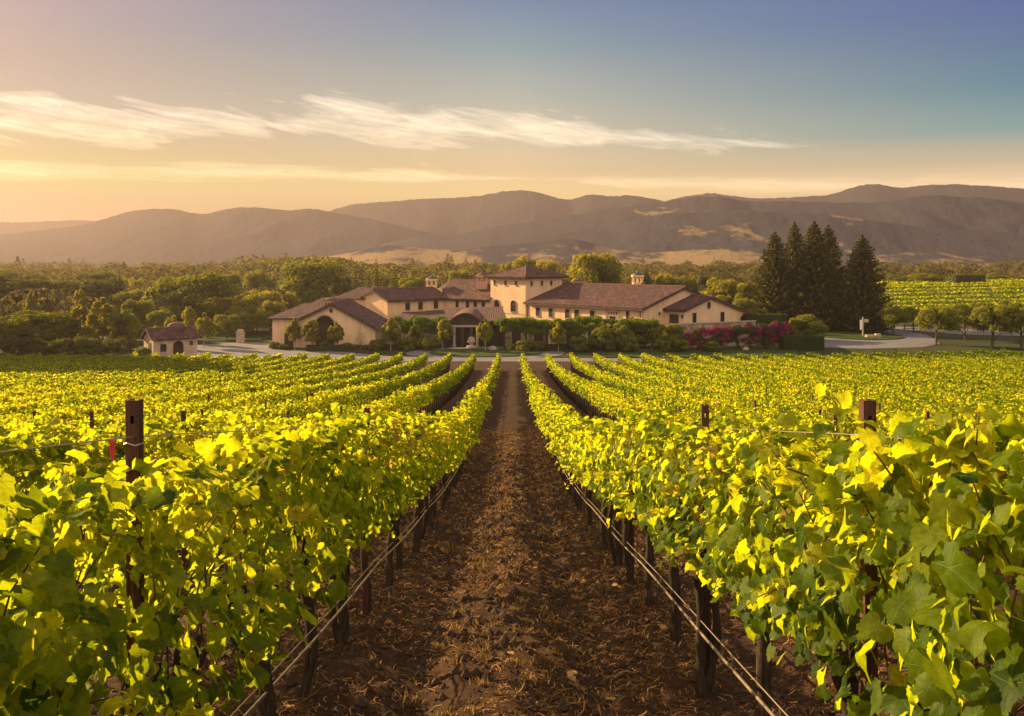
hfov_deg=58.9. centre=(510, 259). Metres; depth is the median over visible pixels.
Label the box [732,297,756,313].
broadleaf tree
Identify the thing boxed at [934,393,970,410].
grape vine
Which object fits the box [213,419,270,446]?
grape vine
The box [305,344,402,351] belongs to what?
hedge
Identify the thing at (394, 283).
conifer tree
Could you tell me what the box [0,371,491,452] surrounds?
trellis wire
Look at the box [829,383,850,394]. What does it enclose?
grape vine
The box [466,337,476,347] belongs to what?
stone fountain
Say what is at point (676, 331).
shrub
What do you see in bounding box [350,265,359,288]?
conifer tree
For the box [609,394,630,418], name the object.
grape vine
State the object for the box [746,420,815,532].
grape vine
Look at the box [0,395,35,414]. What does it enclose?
grape vine
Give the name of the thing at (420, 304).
window
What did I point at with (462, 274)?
broadleaf tree
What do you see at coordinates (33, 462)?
grape vine
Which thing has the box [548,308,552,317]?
window
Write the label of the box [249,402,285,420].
grape vine
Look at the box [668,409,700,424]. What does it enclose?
grape vine
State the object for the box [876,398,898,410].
grape vine
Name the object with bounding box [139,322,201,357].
gatehouse
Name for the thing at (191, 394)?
grape vine
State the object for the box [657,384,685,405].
grape vine
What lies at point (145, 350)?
shrub
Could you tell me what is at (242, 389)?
grape vine
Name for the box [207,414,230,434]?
grape vine
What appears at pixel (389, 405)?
grape vine
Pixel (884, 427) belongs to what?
grape vine
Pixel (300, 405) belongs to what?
grape vine
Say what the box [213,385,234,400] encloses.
grape vine
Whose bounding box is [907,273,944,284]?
broadleaf tree
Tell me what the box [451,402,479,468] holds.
grape vine
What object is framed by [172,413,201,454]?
grape vine
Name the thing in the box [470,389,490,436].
grape vine
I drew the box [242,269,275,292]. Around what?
broadleaf tree
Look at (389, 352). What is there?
lawn
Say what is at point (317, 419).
grape vine
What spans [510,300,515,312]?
window
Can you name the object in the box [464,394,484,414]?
grape vine
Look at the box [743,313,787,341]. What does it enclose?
hedge
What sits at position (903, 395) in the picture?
grape vine
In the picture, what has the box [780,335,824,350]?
hedge
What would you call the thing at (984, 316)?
orchard tree
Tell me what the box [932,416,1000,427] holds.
grape vine
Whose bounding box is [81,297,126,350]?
broadleaf tree
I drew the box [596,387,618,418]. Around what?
grape vine
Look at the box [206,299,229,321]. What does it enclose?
broadleaf tree
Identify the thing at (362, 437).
grape vine
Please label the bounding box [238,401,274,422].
grape vine
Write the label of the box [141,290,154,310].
young tree
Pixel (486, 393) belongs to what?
grape vine
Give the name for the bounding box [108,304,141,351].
broadleaf tree
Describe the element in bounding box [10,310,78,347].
broadleaf tree
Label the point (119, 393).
grape vine
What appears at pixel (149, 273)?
woodland
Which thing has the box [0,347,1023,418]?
distant vine rows
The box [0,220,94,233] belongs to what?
mountains
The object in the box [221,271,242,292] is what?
broadleaf tree
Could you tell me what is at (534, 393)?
grape vine
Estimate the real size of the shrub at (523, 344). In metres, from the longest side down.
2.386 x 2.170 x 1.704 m
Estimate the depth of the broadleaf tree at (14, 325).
105.81 m
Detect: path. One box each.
[824,330,938,348]
[889,326,1023,335]
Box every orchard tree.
[877,306,911,334]
[904,306,921,332]
[911,306,962,344]
[952,302,979,339]
[968,302,995,331]
[968,304,1021,347]
[995,300,1021,332]
[1007,302,1023,348]
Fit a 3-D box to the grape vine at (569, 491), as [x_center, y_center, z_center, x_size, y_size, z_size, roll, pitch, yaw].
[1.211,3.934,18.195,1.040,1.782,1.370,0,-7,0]
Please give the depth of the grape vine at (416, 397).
32.52 m
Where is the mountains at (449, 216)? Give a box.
[330,190,663,235]
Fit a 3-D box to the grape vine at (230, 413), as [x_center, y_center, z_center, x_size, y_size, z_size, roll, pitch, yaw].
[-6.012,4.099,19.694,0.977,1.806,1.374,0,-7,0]
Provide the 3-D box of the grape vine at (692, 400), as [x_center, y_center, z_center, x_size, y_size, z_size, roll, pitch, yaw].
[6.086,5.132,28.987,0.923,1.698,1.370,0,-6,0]
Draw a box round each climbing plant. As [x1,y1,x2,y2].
[392,315,450,333]
[492,315,659,336]
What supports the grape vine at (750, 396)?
on the ground at (510, 409)
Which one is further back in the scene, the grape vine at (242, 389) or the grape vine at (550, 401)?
the grape vine at (242, 389)
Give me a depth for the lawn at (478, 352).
106.20 m
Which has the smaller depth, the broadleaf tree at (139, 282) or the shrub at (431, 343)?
the shrub at (431, 343)
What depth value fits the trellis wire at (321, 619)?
5.21 m
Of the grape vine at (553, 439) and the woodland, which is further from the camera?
the woodland
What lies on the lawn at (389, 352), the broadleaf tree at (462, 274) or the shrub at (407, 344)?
the shrub at (407, 344)
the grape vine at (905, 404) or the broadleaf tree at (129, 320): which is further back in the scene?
the broadleaf tree at (129, 320)
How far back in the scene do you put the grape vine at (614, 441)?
8.90 m
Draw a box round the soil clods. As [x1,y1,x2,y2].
[88,453,1023,715]
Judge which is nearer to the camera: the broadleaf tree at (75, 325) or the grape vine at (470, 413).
the grape vine at (470, 413)
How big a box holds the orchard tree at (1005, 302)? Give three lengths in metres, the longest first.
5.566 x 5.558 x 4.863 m
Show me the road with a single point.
(234, 349)
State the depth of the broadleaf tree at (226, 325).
123.23 m
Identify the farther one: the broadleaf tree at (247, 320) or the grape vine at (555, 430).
the broadleaf tree at (247, 320)
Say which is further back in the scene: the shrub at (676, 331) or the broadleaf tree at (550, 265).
the broadleaf tree at (550, 265)
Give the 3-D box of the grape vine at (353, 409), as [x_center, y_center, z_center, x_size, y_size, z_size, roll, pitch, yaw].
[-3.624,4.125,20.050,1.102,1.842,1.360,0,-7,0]
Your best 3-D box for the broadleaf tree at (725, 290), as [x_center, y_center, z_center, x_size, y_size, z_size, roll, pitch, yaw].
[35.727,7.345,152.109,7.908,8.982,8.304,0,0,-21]
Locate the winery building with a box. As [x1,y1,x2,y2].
[267,265,750,347]
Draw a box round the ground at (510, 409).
[0,285,1023,715]
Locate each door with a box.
[284,333,292,347]
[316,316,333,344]
[459,327,473,344]
[512,330,520,344]
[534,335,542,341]
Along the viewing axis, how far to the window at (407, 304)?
138.53 m
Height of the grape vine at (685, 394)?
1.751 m
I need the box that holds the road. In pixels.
[119,342,691,360]
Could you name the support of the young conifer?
on the lawn at (389, 352)
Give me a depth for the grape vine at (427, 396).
36.14 m
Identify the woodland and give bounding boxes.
[0,253,1023,322]
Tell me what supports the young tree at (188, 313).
on the ground at (510, 409)
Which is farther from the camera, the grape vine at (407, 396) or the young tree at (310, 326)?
the young tree at (310, 326)
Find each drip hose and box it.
[243,388,493,715]
[527,388,775,715]
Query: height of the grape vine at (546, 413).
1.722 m
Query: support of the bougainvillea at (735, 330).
on the lawn at (687, 353)
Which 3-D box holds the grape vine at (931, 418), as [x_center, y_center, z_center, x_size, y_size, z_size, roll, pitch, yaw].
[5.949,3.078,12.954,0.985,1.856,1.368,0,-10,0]
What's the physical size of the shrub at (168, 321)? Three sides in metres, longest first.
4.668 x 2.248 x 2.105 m
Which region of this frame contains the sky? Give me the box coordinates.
[0,0,1023,222]
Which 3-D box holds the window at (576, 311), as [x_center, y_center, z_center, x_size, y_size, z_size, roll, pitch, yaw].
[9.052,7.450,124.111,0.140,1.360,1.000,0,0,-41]
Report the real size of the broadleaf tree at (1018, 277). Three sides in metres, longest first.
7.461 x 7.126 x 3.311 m
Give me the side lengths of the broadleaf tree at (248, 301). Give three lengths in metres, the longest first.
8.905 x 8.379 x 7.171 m
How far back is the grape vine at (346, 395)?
32.47 m
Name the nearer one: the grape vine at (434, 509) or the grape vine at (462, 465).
the grape vine at (434, 509)
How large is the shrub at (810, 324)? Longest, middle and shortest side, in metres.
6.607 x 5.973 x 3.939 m
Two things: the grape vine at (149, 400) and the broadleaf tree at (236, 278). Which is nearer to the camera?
the grape vine at (149, 400)
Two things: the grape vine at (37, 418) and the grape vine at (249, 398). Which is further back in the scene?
the grape vine at (249, 398)
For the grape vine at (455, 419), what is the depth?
16.96 m
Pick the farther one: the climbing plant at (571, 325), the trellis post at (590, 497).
the climbing plant at (571, 325)
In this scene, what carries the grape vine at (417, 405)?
on the ground at (510, 409)
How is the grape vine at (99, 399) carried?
on the ground at (510, 409)
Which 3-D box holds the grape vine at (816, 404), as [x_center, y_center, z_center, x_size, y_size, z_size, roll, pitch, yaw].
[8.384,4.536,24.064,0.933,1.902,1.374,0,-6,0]
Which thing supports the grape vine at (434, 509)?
on the ground at (510, 409)
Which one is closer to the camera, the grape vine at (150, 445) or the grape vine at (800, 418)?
the grape vine at (150, 445)
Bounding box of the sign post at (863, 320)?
[860,317,868,335]
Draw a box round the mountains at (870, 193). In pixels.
[664,184,1023,202]
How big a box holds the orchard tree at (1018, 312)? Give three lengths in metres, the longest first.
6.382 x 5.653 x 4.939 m
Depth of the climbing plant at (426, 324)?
112.92 m
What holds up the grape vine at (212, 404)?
on the ground at (510, 409)
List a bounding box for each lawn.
[128,337,269,341]
[285,348,408,353]
[430,348,541,356]
[594,347,797,357]
[818,331,903,339]
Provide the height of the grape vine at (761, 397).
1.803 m
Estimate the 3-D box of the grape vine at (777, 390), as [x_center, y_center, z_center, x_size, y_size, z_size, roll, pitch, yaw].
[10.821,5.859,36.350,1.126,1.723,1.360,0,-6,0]
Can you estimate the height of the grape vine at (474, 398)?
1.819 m
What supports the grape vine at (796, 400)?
on the ground at (510, 409)
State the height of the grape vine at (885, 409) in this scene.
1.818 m
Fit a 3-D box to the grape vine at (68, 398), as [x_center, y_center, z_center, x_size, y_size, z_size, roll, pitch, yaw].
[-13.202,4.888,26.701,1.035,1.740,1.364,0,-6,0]
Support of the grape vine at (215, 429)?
on the ground at (510, 409)
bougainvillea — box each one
[683,327,712,349]
[707,325,731,349]
[728,324,749,348]
[743,322,761,349]
[754,322,777,348]
[768,320,793,347]
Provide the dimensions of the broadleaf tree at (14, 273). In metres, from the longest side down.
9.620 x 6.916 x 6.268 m
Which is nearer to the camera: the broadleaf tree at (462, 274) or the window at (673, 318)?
the window at (673, 318)
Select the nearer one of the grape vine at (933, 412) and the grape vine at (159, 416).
the grape vine at (159, 416)
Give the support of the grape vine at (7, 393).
on the ground at (510, 409)
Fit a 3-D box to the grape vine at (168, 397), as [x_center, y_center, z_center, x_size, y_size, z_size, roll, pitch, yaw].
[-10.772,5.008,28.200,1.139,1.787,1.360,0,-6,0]
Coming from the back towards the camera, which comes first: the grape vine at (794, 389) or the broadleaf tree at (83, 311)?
the broadleaf tree at (83, 311)
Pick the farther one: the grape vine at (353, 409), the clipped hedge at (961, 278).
the clipped hedge at (961, 278)
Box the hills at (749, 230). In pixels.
[497,210,1023,256]
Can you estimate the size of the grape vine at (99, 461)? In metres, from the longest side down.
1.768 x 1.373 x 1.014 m
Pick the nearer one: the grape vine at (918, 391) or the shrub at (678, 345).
the grape vine at (918, 391)
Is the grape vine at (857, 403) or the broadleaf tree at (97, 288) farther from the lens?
the broadleaf tree at (97, 288)
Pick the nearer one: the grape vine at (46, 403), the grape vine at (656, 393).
the grape vine at (46, 403)
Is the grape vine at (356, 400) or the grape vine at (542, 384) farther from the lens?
the grape vine at (542, 384)
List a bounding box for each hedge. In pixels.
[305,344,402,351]
[414,340,438,348]
[526,343,639,351]
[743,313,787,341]
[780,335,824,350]
[944,274,985,289]
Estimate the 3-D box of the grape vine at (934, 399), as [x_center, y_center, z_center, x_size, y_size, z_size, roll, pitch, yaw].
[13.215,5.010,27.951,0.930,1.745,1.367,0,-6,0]
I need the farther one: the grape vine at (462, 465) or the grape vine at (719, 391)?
the grape vine at (719, 391)
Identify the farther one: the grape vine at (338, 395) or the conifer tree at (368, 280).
the conifer tree at (368, 280)
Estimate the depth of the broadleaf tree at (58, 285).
147.94 m
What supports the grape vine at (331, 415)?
on the ground at (510, 409)
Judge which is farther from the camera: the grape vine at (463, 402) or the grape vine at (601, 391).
the grape vine at (601, 391)
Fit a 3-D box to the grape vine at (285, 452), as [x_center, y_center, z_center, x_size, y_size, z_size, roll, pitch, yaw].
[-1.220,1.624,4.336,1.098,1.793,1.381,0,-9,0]
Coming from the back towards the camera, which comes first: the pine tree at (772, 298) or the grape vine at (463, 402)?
the pine tree at (772, 298)
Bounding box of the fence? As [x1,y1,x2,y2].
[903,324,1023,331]
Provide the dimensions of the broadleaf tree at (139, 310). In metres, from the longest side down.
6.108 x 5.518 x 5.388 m
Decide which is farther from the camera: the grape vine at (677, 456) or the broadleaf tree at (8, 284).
the broadleaf tree at (8, 284)
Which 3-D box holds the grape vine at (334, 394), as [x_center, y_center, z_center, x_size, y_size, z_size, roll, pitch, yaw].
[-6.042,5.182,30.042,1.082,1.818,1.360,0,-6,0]
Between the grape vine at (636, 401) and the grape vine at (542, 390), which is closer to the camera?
the grape vine at (636, 401)
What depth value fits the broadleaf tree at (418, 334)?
110.43 m
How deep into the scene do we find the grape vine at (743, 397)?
32.34 m
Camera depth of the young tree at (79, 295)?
135.54 m
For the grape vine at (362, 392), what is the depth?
35.79 m
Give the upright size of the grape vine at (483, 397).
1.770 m
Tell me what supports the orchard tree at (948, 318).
on the ground at (510, 409)
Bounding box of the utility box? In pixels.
[864,333,880,336]
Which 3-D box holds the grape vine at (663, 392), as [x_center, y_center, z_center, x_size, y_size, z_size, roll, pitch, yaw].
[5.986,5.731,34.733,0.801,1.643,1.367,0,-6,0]
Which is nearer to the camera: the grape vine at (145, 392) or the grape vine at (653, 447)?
the grape vine at (653, 447)
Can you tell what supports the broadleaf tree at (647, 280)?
on the ground at (510, 409)
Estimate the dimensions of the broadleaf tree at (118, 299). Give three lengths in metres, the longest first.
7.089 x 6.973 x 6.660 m
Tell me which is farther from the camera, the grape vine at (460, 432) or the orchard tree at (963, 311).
the orchard tree at (963, 311)
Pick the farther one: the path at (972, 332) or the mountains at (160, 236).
the mountains at (160, 236)
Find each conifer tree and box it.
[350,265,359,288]
[363,268,371,286]
[370,259,382,287]
[388,263,399,287]
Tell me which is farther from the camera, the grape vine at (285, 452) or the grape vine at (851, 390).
the grape vine at (851, 390)
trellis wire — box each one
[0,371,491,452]
[8,478,346,616]
[231,472,453,715]
[543,388,901,438]
[566,471,787,715]
[686,483,1023,621]
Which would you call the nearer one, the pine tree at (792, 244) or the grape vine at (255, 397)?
the grape vine at (255, 397)
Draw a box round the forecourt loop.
[406,347,564,358]
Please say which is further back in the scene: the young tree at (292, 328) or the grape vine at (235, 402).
the young tree at (292, 328)
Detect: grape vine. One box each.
[0,390,10,399]
[0,392,15,414]
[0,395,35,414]
[0,403,22,418]
[0,413,21,420]
[0,417,23,430]
[0,418,38,482]
[0,421,82,526]
[0,465,214,715]
[1,423,323,715]
[2,387,28,397]
[5,400,40,419]
[5,413,51,421]
[5,418,75,444]
[10,415,125,511]
[18,415,81,473]
[19,384,45,400]
[21,391,53,417]
[25,397,64,415]
[31,406,76,421]
[40,387,69,407]
[47,396,87,415]
[54,402,90,421]
[60,386,89,409]
[60,419,94,432]
[67,411,118,429]
[70,393,98,415]
[73,385,102,415]
[78,403,115,426]
[78,424,124,441]
[85,383,114,400]
[86,409,185,572]
[87,393,113,406]
[96,412,124,432]
[100,395,127,416]
[101,388,128,416]
[102,419,156,455]
[116,396,148,423]
[117,388,142,400]
[120,405,159,424]
[130,388,160,399]
[133,395,162,413]
[139,384,166,398]
[144,412,188,455]
[144,413,213,558]
[145,399,180,420]
[145,410,372,715]
[155,392,180,413]
[159,383,180,395]
[159,391,193,410]
[164,403,200,417]
[169,385,188,403]
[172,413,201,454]
[179,388,204,406]
[179,391,214,408]
[182,399,212,415]
[188,410,227,444]
[190,417,229,459]
[193,399,228,418]
[200,387,231,407]
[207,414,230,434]
[211,399,235,413]
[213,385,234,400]
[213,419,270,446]
[218,397,248,419]
[219,406,254,429]
[224,383,241,398]
[231,384,246,402]
[231,393,258,414]
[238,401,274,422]
[238,414,289,434]
[245,390,267,407]
[245,413,402,698]
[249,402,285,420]
[257,390,277,406]
[260,385,288,405]
[261,404,295,424]
[270,387,295,403]
[272,411,304,521]
[273,402,408,643]
[277,397,307,422]
[280,386,302,404]
[289,401,319,420]
[290,384,309,402]
[291,417,321,428]
[293,382,313,398]
[298,397,325,421]
[304,396,331,419]
[305,416,325,424]
[309,389,337,412]
[317,389,343,411]
[321,411,337,421]
[330,406,352,418]
[331,389,352,410]
[331,407,431,612]
[334,387,354,407]
[339,386,361,406]
[339,405,358,415]
[346,384,365,406]
[353,385,370,407]
[353,406,363,415]
[357,401,377,414]
[359,382,377,406]
[359,422,443,586]
[361,384,377,405]
[361,404,390,413]
[366,399,396,415]
[377,398,396,415]
[380,409,452,568]
[383,396,405,413]
[385,410,457,553]
[386,392,409,412]
[391,388,413,413]
[397,390,417,413]
[402,386,422,409]
[402,391,420,414]
[406,384,427,413]
[411,385,425,414]
[414,418,467,527]
[414,419,457,539]
[415,422,469,517]
[417,385,430,418]
[422,385,433,410]
[431,410,470,510]
[438,408,467,494]
[438,417,472,500]
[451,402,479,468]
[452,409,480,474]
[452,414,479,486]
[455,411,477,477]
[456,400,486,462]
[457,397,482,455]
[463,392,489,445]
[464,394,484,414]
[465,388,492,408]
[466,390,488,412]
[470,386,485,405]
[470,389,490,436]
[471,387,488,429]
[476,384,491,424]
[477,381,490,421]
[528,391,551,437]
[529,383,543,417]
[529,384,551,426]
[532,388,556,411]
[533,390,555,444]
[534,397,567,440]
[536,398,556,457]
[536,402,566,461]
[537,393,555,441]
[538,402,558,468]
[538,405,569,473]
[542,400,579,479]
[544,405,575,485]
[545,412,582,500]
[546,413,582,494]
[548,416,583,509]
[552,416,606,525]
[555,421,586,516]
[562,427,642,566]
[566,418,640,551]
[569,418,603,537]
[580,414,659,584]
[587,382,603,417]
[588,386,600,417]
[588,386,606,424]
[593,386,610,421]
[593,401,684,606]
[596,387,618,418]
[597,407,748,643]
[598,389,623,421]
[601,389,621,419]
[605,390,628,417]
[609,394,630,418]
[617,394,645,419]
[617,400,631,418]
[623,411,767,698]
[633,395,652,418]
[636,401,654,420]
[644,402,663,458]
[647,386,665,403]
[649,385,666,402]
[654,388,674,407]
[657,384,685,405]
[658,410,856,715]
[666,385,689,412]
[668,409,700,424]
[673,387,693,411]
[674,390,699,411]
[685,395,710,416]
[690,396,722,418]
[690,417,721,429]
[697,391,724,416]
[698,416,742,444]
[705,383,723,396]
[705,398,730,420]
[706,427,1013,715]
[710,386,728,397]
[714,399,744,420]
[717,410,747,444]
[719,386,741,403]
[726,386,748,404]
[727,405,753,445]
[729,383,1023,715]
[729,410,775,505]
[737,389,758,406]
[741,389,764,407]
[743,407,764,420]
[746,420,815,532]
[748,389,774,407]
[752,404,782,424]
[762,393,787,410]
[769,384,786,395]
[770,393,799,413]
[773,413,827,548]
[776,406,813,442]
[779,386,795,395]
[780,392,810,414]
[786,385,807,402]
[794,401,823,417]
[794,415,856,481]
[798,387,818,401]
[804,395,835,461]
[804,413,839,442]
[806,387,828,401]
[821,392,837,414]
[822,399,854,421]
[825,390,853,412]
[825,405,923,473]
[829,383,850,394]
[841,400,877,421]
[842,387,861,394]
[851,394,869,405]
[853,385,872,397]
[857,394,885,407]
[865,388,887,401]
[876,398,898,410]
[876,412,892,432]
[878,390,904,403]
[879,406,918,418]
[885,404,981,585]
[888,399,920,412]
[889,388,915,407]
[893,410,959,431]
[903,392,936,409]
[907,385,931,396]
[907,400,937,415]
[920,393,950,408]
[923,387,945,404]
[924,406,955,416]
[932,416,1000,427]
[933,388,959,408]
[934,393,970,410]
[937,419,1021,556]
[948,407,975,416]
[949,389,977,405]
[953,397,991,413]
[969,391,999,409]
[970,403,1013,421]
[980,414,1006,421]
[982,399,1015,420]
[986,396,1019,417]
[989,389,1015,398]
[999,414,1023,422]
[1001,401,1023,418]
[1005,393,1023,411]
[1007,390,1023,397]
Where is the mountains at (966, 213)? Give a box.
[378,195,1023,250]
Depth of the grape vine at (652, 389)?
37.02 m
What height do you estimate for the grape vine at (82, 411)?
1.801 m
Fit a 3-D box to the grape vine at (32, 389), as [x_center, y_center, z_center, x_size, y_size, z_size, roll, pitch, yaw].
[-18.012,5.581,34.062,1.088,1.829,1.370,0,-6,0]
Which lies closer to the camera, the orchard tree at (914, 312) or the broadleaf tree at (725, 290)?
the orchard tree at (914, 312)
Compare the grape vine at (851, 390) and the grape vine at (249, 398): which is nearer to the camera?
the grape vine at (249, 398)
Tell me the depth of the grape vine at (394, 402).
26.85 m
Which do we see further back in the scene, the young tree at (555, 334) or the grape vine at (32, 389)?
the young tree at (555, 334)
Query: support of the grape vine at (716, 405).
on the ground at (510, 409)
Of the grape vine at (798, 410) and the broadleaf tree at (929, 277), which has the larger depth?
the broadleaf tree at (929, 277)
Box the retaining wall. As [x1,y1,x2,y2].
[672,320,755,347]
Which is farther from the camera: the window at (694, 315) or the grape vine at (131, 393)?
the window at (694, 315)
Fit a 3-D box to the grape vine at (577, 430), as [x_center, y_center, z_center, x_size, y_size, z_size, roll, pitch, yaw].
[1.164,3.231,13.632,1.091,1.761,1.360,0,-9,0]
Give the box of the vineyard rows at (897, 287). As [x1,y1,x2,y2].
[763,278,1023,309]
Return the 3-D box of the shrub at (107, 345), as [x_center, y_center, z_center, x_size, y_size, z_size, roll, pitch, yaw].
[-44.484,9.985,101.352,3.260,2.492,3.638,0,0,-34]
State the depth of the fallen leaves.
7.05 m
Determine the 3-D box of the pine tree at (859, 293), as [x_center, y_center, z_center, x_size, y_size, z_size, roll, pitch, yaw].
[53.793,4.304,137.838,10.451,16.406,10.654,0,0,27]
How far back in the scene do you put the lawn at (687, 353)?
106.39 m
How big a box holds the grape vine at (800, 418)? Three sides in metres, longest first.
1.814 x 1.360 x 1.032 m
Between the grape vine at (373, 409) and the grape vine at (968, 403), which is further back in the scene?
the grape vine at (968, 403)
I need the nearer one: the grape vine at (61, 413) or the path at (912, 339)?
the grape vine at (61, 413)
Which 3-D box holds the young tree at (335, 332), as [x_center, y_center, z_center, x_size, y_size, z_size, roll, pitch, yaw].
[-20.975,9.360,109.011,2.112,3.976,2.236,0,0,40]
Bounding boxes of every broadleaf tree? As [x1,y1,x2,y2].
[0,271,18,278]
[0,272,65,316]
[0,314,37,352]
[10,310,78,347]
[16,278,103,311]
[63,275,130,325]
[63,317,79,348]
[70,299,95,339]
[72,271,115,282]
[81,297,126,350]
[108,288,144,312]
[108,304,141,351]
[120,298,155,337]
[128,277,146,288]
[139,271,239,321]
[145,308,170,327]
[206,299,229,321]
[213,314,242,338]
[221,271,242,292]
[224,290,286,332]
[233,311,257,330]
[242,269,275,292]
[253,300,286,335]
[277,258,347,303]
[280,291,300,306]
[329,274,355,294]
[398,275,425,286]
[408,320,424,349]
[448,270,469,280]
[500,262,510,270]
[512,255,536,267]
[536,259,555,271]
[567,252,622,283]
[639,269,651,284]
[653,273,677,284]
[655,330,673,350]
[677,275,698,291]
[697,274,712,294]
[700,277,736,303]
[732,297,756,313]
[734,283,760,308]
[885,275,914,285]
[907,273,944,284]
[985,275,1009,283]
[1007,276,1023,283]
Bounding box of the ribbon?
[108,440,116,462]
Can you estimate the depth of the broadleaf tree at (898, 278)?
260.66 m
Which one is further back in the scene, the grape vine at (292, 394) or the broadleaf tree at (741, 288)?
the broadleaf tree at (741, 288)
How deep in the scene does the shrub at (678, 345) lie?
107.20 m
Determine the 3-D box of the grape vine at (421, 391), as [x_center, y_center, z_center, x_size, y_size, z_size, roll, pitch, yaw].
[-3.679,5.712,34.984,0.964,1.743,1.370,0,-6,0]
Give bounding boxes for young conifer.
[352,327,365,350]
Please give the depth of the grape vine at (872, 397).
26.93 m
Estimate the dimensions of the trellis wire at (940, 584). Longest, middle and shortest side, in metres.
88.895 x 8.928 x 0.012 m
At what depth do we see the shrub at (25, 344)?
99.90 m
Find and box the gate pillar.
[236,330,245,342]
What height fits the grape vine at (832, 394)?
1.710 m
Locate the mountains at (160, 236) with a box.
[0,207,440,267]
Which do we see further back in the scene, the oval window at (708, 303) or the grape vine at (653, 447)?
the oval window at (708, 303)
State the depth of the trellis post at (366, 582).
7.50 m
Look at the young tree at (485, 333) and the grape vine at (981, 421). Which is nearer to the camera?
the grape vine at (981, 421)
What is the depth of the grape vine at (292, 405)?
24.51 m
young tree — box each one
[22,290,40,311]
[70,288,88,317]
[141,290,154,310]
[181,306,196,325]
[195,312,216,347]
[284,317,301,349]
[301,318,320,344]
[327,321,344,343]
[380,317,401,350]
[435,319,454,349]
[476,318,493,350]
[549,322,565,351]
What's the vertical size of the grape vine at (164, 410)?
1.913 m
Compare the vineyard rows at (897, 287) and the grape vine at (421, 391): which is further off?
the vineyard rows at (897, 287)
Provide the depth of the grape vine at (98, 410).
23.76 m
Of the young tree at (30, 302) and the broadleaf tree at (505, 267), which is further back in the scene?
the broadleaf tree at (505, 267)
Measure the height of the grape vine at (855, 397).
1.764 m
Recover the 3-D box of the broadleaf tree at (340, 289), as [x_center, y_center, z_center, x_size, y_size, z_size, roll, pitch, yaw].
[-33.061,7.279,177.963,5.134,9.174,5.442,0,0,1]
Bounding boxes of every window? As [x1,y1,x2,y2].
[160,344,165,351]
[405,302,409,310]
[418,302,422,309]
[434,300,437,307]
[494,299,499,306]
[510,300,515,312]
[536,307,540,316]
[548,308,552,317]
[565,309,569,318]
[574,309,578,317]
[590,310,594,316]
[609,315,615,324]
[669,313,678,324]
[692,312,696,322]
[707,301,710,309]
[720,311,724,321]
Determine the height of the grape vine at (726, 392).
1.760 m
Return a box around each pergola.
[394,325,445,347]
[503,325,653,348]
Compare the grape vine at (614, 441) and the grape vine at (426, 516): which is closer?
the grape vine at (614, 441)
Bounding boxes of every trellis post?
[90,411,93,428]
[123,399,146,709]
[181,410,186,565]
[363,408,370,617]
[418,411,420,542]
[588,411,591,512]
[629,409,633,565]
[701,404,711,690]
[833,415,837,472]
[856,399,877,715]
[926,411,929,419]
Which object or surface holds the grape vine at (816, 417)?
on the ground at (510, 409)
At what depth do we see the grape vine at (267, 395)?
30.83 m
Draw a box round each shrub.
[0,334,18,356]
[9,337,49,355]
[44,338,75,354]
[68,335,102,355]
[96,338,127,355]
[126,325,150,340]
[134,347,151,355]
[163,315,176,326]
[267,341,280,348]
[278,344,291,348]
[318,341,332,349]
[368,339,383,350]
[398,338,414,349]
[421,337,438,350]
[505,343,518,349]
[516,339,534,350]
[532,341,545,350]
[568,335,588,351]
[587,325,615,350]
[611,323,634,347]
[618,335,640,350]
[631,324,669,348]
[666,323,685,339]
[670,338,688,350]
[702,341,721,351]
[787,314,828,336]
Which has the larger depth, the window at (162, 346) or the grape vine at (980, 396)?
the window at (162, 346)
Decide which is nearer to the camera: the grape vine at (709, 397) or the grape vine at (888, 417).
the grape vine at (888, 417)
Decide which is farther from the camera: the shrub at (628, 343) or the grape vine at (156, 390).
the shrub at (628, 343)
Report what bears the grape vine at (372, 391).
on the ground at (510, 409)
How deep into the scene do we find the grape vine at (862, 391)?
33.91 m
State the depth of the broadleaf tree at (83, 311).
113.72 m
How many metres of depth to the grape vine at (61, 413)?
21.37 m
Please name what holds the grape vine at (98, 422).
on the ground at (510, 409)
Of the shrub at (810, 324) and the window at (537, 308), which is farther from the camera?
the window at (537, 308)
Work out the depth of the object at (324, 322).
112.96 m
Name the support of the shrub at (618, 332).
on the lawn at (687, 353)
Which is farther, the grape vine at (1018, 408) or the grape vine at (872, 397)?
the grape vine at (872, 397)
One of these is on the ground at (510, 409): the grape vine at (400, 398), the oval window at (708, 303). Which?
the grape vine at (400, 398)
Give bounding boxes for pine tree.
[744,231,803,322]
[780,221,807,292]
[781,220,849,329]
[805,225,848,325]
[832,234,895,331]
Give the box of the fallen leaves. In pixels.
[207,485,815,707]
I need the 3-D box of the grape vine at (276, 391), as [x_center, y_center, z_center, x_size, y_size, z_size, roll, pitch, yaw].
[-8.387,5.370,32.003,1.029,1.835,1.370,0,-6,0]
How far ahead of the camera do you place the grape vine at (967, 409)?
7.28 m
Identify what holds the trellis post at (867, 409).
on the ground at (510, 409)
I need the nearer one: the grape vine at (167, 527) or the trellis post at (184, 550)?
the grape vine at (167, 527)
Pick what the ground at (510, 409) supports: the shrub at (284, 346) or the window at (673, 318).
the shrub at (284, 346)
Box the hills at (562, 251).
[325,239,1023,269]

